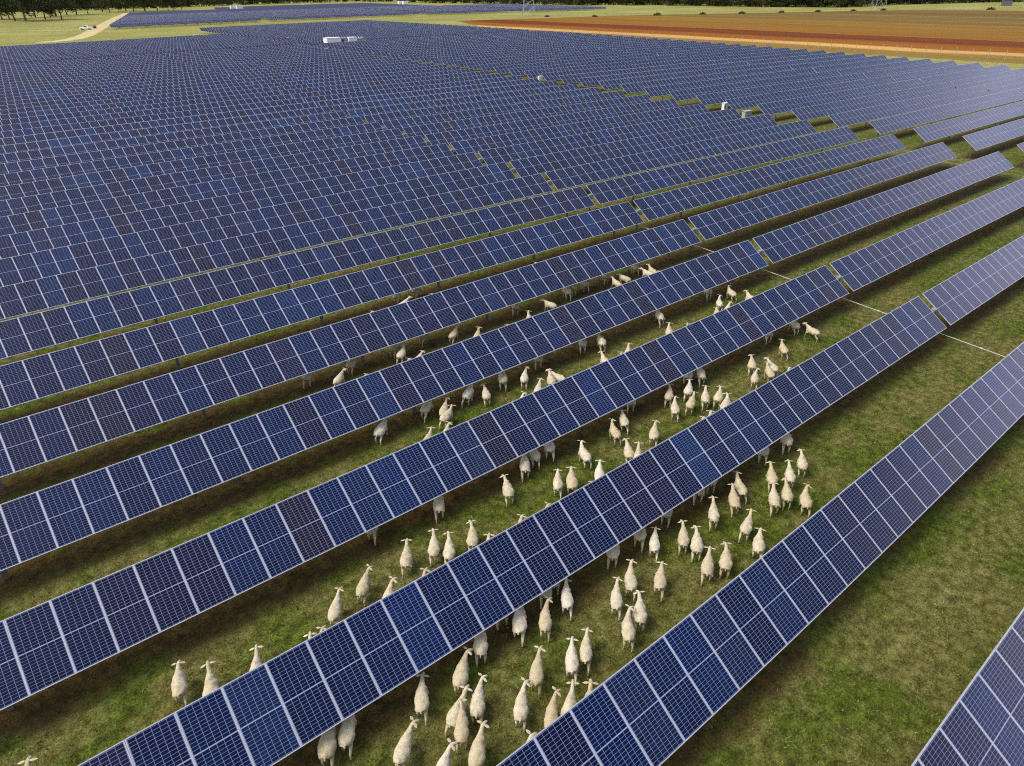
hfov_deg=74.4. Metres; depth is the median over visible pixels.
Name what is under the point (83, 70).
solar tracker
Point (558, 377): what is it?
sheep
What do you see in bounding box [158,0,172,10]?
tree
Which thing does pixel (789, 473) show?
sheep
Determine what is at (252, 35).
solar tracker
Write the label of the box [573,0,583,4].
tree
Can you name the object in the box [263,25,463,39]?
solar tracker
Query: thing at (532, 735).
sheep
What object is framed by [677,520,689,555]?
sheep
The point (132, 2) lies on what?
tree
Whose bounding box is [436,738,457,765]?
sheep
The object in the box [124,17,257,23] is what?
solar tracker
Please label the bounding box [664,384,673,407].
sheep
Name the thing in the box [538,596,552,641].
sheep
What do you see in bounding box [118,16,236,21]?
solar tracker
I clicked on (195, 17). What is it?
solar tracker
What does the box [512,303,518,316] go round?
sheep
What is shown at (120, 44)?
solar tracker
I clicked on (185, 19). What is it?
solar tracker
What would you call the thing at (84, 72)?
solar tracker
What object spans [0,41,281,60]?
solar tracker
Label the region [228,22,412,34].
solar tracker
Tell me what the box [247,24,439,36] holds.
solar tracker
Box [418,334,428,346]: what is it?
sheep
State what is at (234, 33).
solar tracker
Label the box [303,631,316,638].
sheep
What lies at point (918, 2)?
tree
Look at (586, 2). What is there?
tree
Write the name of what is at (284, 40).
solar tracker
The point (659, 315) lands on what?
sheep
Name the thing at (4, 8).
tree
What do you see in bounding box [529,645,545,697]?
sheep
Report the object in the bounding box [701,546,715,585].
sheep
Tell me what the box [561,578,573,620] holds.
sheep
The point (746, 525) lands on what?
sheep
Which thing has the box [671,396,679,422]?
sheep
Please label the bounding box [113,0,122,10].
tree
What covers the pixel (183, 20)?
solar tracker
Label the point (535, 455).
sheep
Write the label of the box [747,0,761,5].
tree
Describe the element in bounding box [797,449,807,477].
sheep
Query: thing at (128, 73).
solar tracker
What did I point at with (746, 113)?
transformer box
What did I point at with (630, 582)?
sheep
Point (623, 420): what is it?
sheep
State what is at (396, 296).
sheep
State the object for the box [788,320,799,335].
sheep
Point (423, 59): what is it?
solar tracker
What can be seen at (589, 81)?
solar tracker
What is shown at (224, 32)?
solar tracker
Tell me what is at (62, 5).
tree
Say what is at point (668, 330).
sheep
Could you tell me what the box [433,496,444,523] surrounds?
sheep
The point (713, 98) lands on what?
solar tracker
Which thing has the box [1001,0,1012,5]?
shed
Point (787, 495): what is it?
sheep
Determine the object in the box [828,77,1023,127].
solar tracker
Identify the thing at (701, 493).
sheep
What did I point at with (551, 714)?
sheep
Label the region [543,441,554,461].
sheep
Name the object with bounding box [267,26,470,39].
solar tracker
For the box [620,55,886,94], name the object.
solar tracker
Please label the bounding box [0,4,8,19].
tree
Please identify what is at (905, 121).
solar tracker
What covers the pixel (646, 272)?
sheep
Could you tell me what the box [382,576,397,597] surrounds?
sheep
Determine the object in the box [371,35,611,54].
solar tracker
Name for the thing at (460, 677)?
sheep
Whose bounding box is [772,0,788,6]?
tree
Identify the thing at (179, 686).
sheep
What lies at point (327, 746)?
sheep
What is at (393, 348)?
sheep
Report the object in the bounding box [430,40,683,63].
solar tracker
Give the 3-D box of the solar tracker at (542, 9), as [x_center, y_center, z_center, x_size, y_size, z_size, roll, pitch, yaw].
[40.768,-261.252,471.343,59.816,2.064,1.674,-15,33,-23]
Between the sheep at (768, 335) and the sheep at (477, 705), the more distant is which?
the sheep at (768, 335)
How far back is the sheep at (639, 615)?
18.45 m
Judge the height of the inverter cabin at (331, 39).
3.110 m
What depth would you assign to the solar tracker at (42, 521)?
26.71 m
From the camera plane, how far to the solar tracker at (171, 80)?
118.62 m
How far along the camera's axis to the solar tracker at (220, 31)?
277.76 m
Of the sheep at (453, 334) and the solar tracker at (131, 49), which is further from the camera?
the solar tracker at (131, 49)
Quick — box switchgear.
[341,37,347,41]
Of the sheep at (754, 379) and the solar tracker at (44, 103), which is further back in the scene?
the solar tracker at (44, 103)
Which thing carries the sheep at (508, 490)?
on the ground at (100, 692)
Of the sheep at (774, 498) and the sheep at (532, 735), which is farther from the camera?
the sheep at (774, 498)
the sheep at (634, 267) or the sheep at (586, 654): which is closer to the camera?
the sheep at (586, 654)
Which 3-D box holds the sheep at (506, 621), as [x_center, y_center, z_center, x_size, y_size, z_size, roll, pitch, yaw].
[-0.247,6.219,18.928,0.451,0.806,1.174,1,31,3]
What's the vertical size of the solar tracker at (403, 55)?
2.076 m
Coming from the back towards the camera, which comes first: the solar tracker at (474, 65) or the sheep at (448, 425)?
the solar tracker at (474, 65)
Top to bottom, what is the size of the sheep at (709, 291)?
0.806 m
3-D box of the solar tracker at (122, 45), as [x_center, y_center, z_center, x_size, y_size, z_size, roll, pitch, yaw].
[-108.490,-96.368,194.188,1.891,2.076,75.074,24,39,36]
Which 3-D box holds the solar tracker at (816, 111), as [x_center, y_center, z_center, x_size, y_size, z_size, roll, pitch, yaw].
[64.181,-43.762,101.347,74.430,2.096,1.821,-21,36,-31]
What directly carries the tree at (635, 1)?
on the ground at (100, 692)
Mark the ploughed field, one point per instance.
(998, 33)
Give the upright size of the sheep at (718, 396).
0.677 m
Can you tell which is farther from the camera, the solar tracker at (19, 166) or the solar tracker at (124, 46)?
the solar tracker at (124, 46)
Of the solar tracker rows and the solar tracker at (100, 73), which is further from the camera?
the solar tracker rows
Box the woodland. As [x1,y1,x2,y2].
[16,0,1020,11]
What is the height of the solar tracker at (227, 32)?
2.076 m
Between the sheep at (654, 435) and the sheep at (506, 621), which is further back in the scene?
the sheep at (654, 435)
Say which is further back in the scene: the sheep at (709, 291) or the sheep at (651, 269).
the sheep at (651, 269)
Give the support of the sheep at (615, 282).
on the ground at (100, 692)
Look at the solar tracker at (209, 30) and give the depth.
287.80 m
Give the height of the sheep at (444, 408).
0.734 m
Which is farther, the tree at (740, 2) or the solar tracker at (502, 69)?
the tree at (740, 2)
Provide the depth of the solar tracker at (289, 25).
286.31 m
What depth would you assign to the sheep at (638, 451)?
24.68 m
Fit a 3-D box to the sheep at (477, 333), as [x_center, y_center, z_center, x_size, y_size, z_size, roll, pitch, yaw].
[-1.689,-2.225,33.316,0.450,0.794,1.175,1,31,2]
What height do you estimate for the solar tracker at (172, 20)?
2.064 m
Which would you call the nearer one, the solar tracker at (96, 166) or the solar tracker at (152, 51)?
the solar tracker at (96, 166)
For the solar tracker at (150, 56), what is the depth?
158.58 m
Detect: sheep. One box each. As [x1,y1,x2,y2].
[18,755,37,765]
[171,660,187,705]
[200,661,218,696]
[249,644,263,670]
[302,372,313,388]
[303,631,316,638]
[316,625,326,632]
[317,726,337,765]
[328,587,343,625]
[333,368,347,385]
[338,714,356,759]
[346,358,356,375]
[356,564,373,605]
[366,527,377,545]
[373,416,391,444]
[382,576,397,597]
[389,344,398,358]
[393,293,400,303]
[393,716,419,765]
[396,344,405,363]
[400,538,411,578]
[412,287,420,296]
[414,672,429,725]
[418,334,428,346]
[420,400,433,422]
[420,567,430,575]
[423,426,434,439]
[428,528,439,566]
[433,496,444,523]
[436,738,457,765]
[439,397,448,415]
[439,404,455,428]
[443,421,452,430]
[443,531,455,562]
[445,684,472,736]
[448,325,459,343]
[452,646,472,693]
[454,698,468,753]
[462,384,473,407]
[466,520,478,550]
[468,720,489,765]
[470,673,487,725]
[473,327,481,336]
[473,631,487,667]
[480,383,490,407]
[483,532,494,540]
[496,615,508,629]
[498,371,507,391]
[500,474,513,506]
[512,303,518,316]
[512,602,528,646]
[513,677,530,731]
[517,514,526,522]
[519,454,529,482]
[520,366,528,389]
[526,729,537,741]
[529,449,540,468]
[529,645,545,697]
[534,356,542,369]
[534,378,543,391]
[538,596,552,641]
[539,587,551,609]
[540,298,556,309]
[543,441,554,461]
[544,686,560,726]
[546,368,564,380]
[546,369,555,385]
[553,469,562,498]
[553,582,559,594]
[560,679,579,714]
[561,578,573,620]
[562,287,570,300]
[565,636,579,686]
[566,466,577,494]
[570,284,576,295]
[577,440,591,468]
[578,339,586,353]
[579,627,592,675]
[580,281,588,292]
[583,678,598,696]
[594,459,604,479]
[597,333,605,353]
[598,351,607,362]
[602,274,608,284]
[606,544,619,569]
[609,418,620,445]
[610,276,621,287]
[610,577,622,620]
[616,273,630,283]
[618,409,628,434]
[621,604,635,651]
[622,438,633,461]
[624,559,637,601]
[625,343,632,351]
[627,400,635,413]
[631,264,638,275]
[632,590,647,630]
[633,441,643,457]
[633,527,646,552]
[639,267,652,276]
[646,264,656,272]
[649,420,659,445]
[649,526,660,562]
[654,309,664,327]
[654,561,667,601]
[661,509,672,527]
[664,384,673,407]
[665,322,672,334]
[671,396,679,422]
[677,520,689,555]
[683,372,692,383]
[683,379,692,401]
[685,391,697,416]
[690,525,703,561]
[693,488,704,505]
[696,367,705,387]
[701,385,709,410]
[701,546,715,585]
[704,288,712,299]
[706,480,717,494]
[708,496,719,531]
[713,385,724,408]
[716,294,722,309]
[719,541,732,578]
[720,392,731,408]
[726,285,736,302]
[727,483,740,517]
[733,471,747,504]
[738,508,756,542]
[743,290,752,299]
[747,354,756,375]
[751,367,760,388]
[752,527,766,556]
[757,447,768,465]
[764,357,778,376]
[764,362,774,381]
[765,332,772,343]
[766,461,777,493]
[768,482,780,516]
[779,339,788,360]
[780,432,792,454]
[781,478,793,510]
[784,459,795,488]
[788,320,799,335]
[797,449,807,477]
[799,483,812,517]
[802,322,819,341]
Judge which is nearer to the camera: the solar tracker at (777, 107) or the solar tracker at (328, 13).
the solar tracker at (777, 107)
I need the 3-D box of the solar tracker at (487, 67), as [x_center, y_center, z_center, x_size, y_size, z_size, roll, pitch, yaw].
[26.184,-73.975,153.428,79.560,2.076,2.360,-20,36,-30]
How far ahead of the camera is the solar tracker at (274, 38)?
236.87 m
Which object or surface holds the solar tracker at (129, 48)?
on the ground at (100, 692)
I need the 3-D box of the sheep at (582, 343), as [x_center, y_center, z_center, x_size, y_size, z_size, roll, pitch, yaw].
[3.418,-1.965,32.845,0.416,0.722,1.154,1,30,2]
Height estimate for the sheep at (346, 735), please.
0.751 m
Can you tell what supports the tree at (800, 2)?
on the ground at (100, 692)
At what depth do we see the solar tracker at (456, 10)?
442.73 m
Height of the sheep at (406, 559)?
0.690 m
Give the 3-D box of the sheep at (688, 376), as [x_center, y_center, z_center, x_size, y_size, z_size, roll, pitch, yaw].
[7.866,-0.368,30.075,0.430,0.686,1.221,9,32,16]
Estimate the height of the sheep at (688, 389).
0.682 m
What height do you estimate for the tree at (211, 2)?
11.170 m
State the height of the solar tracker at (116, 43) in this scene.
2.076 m
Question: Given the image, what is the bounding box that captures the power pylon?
[522,0,534,15]
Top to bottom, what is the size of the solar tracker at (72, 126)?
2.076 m
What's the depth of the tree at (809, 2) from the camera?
494.39 m
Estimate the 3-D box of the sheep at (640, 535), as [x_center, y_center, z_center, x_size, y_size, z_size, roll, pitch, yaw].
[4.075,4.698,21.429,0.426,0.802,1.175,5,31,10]
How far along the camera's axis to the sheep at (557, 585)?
19.45 m
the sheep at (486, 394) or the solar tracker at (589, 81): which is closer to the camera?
the sheep at (486, 394)
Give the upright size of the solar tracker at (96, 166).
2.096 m
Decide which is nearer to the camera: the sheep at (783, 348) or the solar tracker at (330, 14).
the sheep at (783, 348)
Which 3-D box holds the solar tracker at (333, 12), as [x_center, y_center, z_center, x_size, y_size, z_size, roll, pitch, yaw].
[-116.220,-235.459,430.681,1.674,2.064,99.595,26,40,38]
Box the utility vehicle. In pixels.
[79,25,92,29]
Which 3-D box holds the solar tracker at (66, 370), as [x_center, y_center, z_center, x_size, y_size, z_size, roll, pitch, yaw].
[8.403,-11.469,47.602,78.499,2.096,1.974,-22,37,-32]
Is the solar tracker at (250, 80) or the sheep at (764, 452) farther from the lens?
the solar tracker at (250, 80)
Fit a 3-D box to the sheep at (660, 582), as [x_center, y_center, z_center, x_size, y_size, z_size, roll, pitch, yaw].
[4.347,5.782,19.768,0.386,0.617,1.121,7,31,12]
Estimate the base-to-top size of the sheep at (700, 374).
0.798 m
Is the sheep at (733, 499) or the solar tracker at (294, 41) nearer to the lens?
the sheep at (733, 499)
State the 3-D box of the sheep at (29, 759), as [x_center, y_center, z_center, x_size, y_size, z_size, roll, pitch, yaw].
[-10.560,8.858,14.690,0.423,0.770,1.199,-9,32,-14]
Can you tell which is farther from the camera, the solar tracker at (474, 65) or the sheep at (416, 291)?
the solar tracker at (474, 65)
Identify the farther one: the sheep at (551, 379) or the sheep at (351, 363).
the sheep at (351, 363)
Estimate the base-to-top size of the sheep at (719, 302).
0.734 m
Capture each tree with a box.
[0,0,25,20]
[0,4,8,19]
[8,0,45,20]
[32,0,56,19]
[36,0,77,19]
[38,5,55,18]
[44,0,75,15]
[76,0,96,13]
[92,0,104,11]
[97,0,119,12]
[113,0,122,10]
[118,0,143,11]
[120,1,130,10]
[140,0,156,11]
[143,0,163,10]
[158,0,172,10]
[169,0,181,10]
[186,0,195,6]
[205,0,216,5]
[217,0,231,5]
[564,0,574,4]
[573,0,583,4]
[581,0,591,4]
[609,0,624,4]
[624,0,642,4]
[636,0,647,4]
[668,0,680,5]
[679,0,696,5]
[692,0,703,5]
[696,0,713,5]
[708,0,721,5]
[717,0,731,6]
[731,0,750,6]
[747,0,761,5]
[752,0,776,6]
[758,0,775,6]
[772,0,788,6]
[780,0,798,6]
[787,0,809,6]
[803,0,815,6]
[806,0,831,6]
[824,0,847,6]
[839,0,852,6]
[854,0,871,6]
[910,0,925,3]
[928,0,940,3]
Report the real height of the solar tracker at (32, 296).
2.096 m
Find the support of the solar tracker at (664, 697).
on the ground at (100, 692)
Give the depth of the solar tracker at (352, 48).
194.75 m
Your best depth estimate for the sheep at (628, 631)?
17.97 m
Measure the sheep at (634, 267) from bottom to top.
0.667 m
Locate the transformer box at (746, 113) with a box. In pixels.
[741,110,751,117]
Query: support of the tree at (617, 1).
on the ground at (100, 692)
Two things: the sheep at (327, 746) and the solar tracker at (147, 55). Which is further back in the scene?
the solar tracker at (147, 55)
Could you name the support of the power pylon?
on the ground at (100, 692)
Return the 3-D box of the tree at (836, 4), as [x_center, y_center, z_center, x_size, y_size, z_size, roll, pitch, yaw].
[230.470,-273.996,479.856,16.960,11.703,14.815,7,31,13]
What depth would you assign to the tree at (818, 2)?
488.08 m
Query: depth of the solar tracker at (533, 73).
137.44 m
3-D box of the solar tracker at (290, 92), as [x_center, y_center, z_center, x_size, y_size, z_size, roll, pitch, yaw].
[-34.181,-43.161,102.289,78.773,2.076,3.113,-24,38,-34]
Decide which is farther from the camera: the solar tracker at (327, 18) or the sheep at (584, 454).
the solar tracker at (327, 18)
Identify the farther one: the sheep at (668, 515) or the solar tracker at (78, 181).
the solar tracker at (78, 181)
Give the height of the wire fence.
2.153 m
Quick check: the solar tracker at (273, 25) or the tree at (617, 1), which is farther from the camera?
the tree at (617, 1)
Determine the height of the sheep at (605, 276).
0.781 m
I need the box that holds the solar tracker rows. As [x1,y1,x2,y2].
[125,3,418,15]
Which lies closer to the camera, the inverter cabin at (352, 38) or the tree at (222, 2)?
the inverter cabin at (352, 38)
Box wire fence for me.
[524,27,1023,59]
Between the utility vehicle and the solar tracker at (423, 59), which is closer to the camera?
the solar tracker at (423, 59)
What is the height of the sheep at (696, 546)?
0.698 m
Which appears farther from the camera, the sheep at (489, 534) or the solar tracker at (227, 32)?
the solar tracker at (227, 32)
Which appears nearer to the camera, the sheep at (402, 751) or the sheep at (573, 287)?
the sheep at (402, 751)
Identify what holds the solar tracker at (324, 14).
on the ground at (100, 692)
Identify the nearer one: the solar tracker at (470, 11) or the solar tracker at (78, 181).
the solar tracker at (78, 181)
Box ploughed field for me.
[460,10,1023,63]
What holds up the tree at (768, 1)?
on the ground at (100, 692)
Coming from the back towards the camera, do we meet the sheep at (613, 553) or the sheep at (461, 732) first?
the sheep at (613, 553)
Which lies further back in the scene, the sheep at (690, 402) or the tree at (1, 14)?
the tree at (1, 14)
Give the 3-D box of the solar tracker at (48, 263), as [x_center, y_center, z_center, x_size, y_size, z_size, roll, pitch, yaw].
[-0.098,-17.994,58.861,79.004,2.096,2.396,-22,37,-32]
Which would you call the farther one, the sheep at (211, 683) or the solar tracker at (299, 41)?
the solar tracker at (299, 41)
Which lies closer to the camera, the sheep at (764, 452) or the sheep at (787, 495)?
the sheep at (787, 495)
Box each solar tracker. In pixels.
[0,33,225,46]
[0,34,229,47]
[0,34,232,48]
[0,35,236,49]
[0,35,240,50]
[0,37,246,51]
[0,37,252,53]
[0,38,257,54]
[0,38,261,55]
[0,39,266,56]
[0,40,271,57]
[0,40,275,58]
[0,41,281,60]
[0,42,286,61]
[0,43,293,64]
[0,44,303,66]
[0,45,310,67]
[0,46,316,69]
[0,47,323,71]
[0,48,330,73]
[0,49,338,75]
[0,50,346,77]
[0,51,354,79]
[0,52,362,82]
[0,54,371,85]
[0,55,380,87]
[0,56,390,90]
[0,58,400,94]
[0,59,411,97]
[0,61,422,101]
[0,63,434,105]
[0,64,446,109]
[0,66,459,114]
[0,68,474,119]
[0,71,489,124]
[0,73,505,131]
[0,75,522,137]
[0,78,539,145]
[0,81,559,153]
[0,84,579,163]
[0,87,601,173]
[0,91,625,186]
[0,95,651,200]
[0,99,679,216]
[0,103,708,235]
[0,108,741,258]
[0,114,777,286]
[0,120,816,319]
[0,126,859,359]
[0,134,905,422]
[0,142,956,489]
[0,151,1013,579]
[0,178,1023,710]
[1,36,244,50]
[78,235,1023,765]
[109,18,245,27]
[109,18,260,27]
[111,17,244,27]
[112,17,252,23]
[113,16,251,22]
[117,16,252,22]
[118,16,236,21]
[118,17,255,27]
[123,16,241,21]
[123,17,239,22]
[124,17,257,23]
[126,15,245,20]
[129,16,246,21]
[200,20,363,32]
[202,20,371,30]
[204,20,375,31]
[207,21,369,31]
[210,21,379,33]
[213,21,389,32]
[216,21,393,32]
[219,22,389,33]
[222,22,400,33]
[225,22,407,33]
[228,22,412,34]
[232,23,413,34]
[235,23,423,35]
[239,23,428,35]
[242,24,428,36]
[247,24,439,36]
[250,24,445,37]
[254,25,447,38]
[256,10,392,17]
[258,25,457,38]
[259,11,376,17]
[260,11,386,17]
[261,11,392,17]
[262,11,398,18]
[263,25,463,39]
[264,11,404,19]
[264,11,408,18]
[265,11,410,18]
[266,12,395,20]
[267,12,401,20]
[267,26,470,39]
[269,12,418,20]
[272,26,476,40]
[276,27,480,41]
[281,27,490,41]
[286,28,492,42]
[291,28,504,43]
[297,28,511,44]
[302,29,519,44]
[308,29,528,46]
[320,30,544,47]
[327,31,553,48]
[333,32,562,51]
[341,32,571,50]
[348,33,580,51]
[355,33,591,52]
[363,34,600,53]
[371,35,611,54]
[380,36,622,56]
[389,36,633,59]
[399,37,645,59]
[408,38,657,62]
[419,39,670,62]
[424,9,514,14]
[429,9,522,14]
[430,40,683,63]
[441,41,696,65]
[453,42,710,68]
[466,43,725,70]
[480,44,740,72]
[494,45,755,75]
[496,342,1023,765]
[509,46,772,75]
[524,47,789,78]
[535,7,605,11]
[541,49,807,80]
[559,50,825,84]
[578,52,845,86]
[598,53,865,89]
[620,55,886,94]
[644,57,909,99]
[669,59,932,104]
[696,60,956,109]
[725,62,983,109]
[757,64,1010,119]
[791,68,1023,120]
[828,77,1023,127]
[869,87,1023,137]
[911,608,1023,765]
[913,100,1023,147]
[962,118,1023,156]
[1017,142,1023,166]
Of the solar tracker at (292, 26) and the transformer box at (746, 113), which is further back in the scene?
the solar tracker at (292, 26)
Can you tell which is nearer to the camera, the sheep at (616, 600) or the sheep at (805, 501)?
the sheep at (616, 600)
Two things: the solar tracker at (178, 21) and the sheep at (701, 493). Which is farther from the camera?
the solar tracker at (178, 21)
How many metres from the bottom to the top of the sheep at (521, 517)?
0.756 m
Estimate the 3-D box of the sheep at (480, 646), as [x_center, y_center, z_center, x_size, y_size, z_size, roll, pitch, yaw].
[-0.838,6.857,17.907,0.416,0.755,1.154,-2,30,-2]
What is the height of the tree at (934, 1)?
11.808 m
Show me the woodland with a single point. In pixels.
(138, 5)
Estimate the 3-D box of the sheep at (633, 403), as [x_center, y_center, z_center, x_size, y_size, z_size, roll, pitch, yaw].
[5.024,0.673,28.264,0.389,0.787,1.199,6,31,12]
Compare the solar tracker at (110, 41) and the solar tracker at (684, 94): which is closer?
the solar tracker at (684, 94)
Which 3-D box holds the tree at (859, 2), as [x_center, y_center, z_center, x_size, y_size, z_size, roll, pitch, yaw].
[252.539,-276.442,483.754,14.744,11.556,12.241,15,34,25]
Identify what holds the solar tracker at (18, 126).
on the ground at (100, 692)
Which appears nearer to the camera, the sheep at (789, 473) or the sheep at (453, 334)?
the sheep at (789, 473)
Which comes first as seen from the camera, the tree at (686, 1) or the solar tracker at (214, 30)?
the solar tracker at (214, 30)
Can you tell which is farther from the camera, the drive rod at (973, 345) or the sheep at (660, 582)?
the drive rod at (973, 345)
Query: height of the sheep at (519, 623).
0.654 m
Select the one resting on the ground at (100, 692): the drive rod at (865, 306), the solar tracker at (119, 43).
the solar tracker at (119, 43)
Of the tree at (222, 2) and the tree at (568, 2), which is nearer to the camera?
the tree at (568, 2)
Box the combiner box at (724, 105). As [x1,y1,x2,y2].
[721,102,727,109]
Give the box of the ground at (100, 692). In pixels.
[0,0,1023,765]
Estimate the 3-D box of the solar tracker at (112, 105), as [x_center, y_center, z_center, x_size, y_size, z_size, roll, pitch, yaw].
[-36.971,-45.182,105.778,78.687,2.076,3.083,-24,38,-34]
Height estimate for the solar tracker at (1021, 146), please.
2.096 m
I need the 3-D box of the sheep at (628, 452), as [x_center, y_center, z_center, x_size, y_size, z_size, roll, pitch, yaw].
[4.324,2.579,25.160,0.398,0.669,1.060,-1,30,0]
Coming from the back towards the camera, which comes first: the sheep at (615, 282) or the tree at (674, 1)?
the tree at (674, 1)
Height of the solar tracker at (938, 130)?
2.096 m
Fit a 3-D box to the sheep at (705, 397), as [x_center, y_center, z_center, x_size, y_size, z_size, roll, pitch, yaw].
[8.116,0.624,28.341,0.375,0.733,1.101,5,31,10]
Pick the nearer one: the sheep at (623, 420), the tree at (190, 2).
the sheep at (623, 420)
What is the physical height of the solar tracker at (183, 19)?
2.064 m
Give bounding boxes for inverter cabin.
[323,37,340,42]
[347,37,356,41]
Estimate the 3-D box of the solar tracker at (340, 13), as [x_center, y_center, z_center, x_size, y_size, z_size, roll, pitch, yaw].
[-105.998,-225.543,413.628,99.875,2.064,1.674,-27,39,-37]
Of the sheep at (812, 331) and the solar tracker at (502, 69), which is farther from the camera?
the solar tracker at (502, 69)
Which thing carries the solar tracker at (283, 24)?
on the ground at (100, 692)
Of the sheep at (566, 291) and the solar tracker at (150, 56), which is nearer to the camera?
the sheep at (566, 291)
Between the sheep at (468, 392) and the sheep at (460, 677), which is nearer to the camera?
the sheep at (460, 677)
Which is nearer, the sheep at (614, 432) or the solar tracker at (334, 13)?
the sheep at (614, 432)
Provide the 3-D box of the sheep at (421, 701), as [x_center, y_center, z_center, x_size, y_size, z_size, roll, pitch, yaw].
[-2.199,7.737,16.566,0.379,0.628,1.121,-3,31,-3]
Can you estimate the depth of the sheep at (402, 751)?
15.28 m
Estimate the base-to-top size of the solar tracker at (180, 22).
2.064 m
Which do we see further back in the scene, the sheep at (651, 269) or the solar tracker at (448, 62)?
the solar tracker at (448, 62)
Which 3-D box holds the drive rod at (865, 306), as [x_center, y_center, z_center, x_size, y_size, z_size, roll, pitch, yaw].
[19.224,-3.775,35.352,0.080,0.080,5.162,-19,35,-28]
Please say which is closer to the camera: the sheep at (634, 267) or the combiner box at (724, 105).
the sheep at (634, 267)
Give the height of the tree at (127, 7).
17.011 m
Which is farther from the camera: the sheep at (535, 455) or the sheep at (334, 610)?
the sheep at (535, 455)
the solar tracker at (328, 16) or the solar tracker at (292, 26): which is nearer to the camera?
the solar tracker at (292, 26)
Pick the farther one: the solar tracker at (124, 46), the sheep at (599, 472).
the solar tracker at (124, 46)
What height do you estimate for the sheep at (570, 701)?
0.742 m
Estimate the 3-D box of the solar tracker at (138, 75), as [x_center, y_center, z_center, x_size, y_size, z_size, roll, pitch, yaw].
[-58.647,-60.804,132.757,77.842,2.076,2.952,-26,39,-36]
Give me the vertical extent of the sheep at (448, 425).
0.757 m
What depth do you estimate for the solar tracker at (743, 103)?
102.74 m
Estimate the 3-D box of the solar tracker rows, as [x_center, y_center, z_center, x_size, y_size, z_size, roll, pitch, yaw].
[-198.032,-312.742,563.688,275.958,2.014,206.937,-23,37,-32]
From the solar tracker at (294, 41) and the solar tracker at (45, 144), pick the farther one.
the solar tracker at (294, 41)
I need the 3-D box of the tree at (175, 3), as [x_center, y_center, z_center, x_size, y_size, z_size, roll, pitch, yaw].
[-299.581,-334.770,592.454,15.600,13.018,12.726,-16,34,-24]
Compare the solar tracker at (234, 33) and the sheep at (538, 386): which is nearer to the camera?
the sheep at (538, 386)
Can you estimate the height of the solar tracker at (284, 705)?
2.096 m
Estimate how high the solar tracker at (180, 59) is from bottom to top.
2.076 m
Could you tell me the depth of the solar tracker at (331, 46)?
204.55 m
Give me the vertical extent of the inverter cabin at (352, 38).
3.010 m
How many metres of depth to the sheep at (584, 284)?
38.94 m
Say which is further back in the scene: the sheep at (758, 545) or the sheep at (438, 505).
the sheep at (438, 505)
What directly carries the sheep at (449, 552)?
on the ground at (100, 692)
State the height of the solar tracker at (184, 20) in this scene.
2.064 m
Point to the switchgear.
(344, 39)
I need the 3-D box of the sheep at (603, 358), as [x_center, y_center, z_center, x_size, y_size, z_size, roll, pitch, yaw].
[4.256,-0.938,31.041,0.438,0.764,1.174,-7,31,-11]
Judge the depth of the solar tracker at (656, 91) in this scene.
114.27 m
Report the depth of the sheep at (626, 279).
39.69 m
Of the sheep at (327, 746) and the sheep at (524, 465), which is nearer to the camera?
the sheep at (327, 746)
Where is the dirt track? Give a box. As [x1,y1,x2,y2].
[40,13,127,42]
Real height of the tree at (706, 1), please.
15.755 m
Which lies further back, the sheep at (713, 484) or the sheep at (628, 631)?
the sheep at (713, 484)
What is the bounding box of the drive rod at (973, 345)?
[939,333,1004,356]
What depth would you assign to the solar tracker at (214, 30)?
284.34 m
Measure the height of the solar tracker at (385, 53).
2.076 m
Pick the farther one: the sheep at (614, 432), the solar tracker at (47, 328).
the solar tracker at (47, 328)
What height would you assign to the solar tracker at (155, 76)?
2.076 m
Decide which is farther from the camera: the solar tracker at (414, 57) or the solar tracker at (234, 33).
the solar tracker at (234, 33)
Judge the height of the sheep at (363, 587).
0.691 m
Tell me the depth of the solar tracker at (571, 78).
129.61 m
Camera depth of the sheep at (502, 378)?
29.51 m
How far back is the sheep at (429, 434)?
25.77 m
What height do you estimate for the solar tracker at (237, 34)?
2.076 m
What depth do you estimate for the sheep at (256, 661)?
17.20 m
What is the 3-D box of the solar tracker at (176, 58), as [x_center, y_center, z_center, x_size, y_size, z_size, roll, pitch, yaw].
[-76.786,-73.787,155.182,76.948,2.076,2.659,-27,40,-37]
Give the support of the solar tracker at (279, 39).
on the ground at (100, 692)
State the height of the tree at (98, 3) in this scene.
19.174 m
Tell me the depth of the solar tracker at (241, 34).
261.33 m
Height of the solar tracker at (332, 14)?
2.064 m
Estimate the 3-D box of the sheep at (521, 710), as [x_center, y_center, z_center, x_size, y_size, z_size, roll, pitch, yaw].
[0.239,7.800,16.351,0.387,0.690,1.049,2,31,4]
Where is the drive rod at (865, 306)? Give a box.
[841,297,885,313]
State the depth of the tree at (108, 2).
551.00 m
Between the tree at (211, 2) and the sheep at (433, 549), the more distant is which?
the tree at (211, 2)
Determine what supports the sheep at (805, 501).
on the ground at (100, 692)
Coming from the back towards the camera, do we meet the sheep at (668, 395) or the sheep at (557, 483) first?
the sheep at (668, 395)
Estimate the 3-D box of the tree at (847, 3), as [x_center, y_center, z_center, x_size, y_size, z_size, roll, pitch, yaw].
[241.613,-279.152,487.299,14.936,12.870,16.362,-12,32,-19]
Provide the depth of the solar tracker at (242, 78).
115.25 m
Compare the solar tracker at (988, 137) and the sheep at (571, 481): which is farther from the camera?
the solar tracker at (988, 137)
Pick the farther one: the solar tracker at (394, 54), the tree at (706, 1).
the tree at (706, 1)
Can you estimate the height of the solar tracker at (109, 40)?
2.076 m
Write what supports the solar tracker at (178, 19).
on the ground at (100, 692)
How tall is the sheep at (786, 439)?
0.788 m

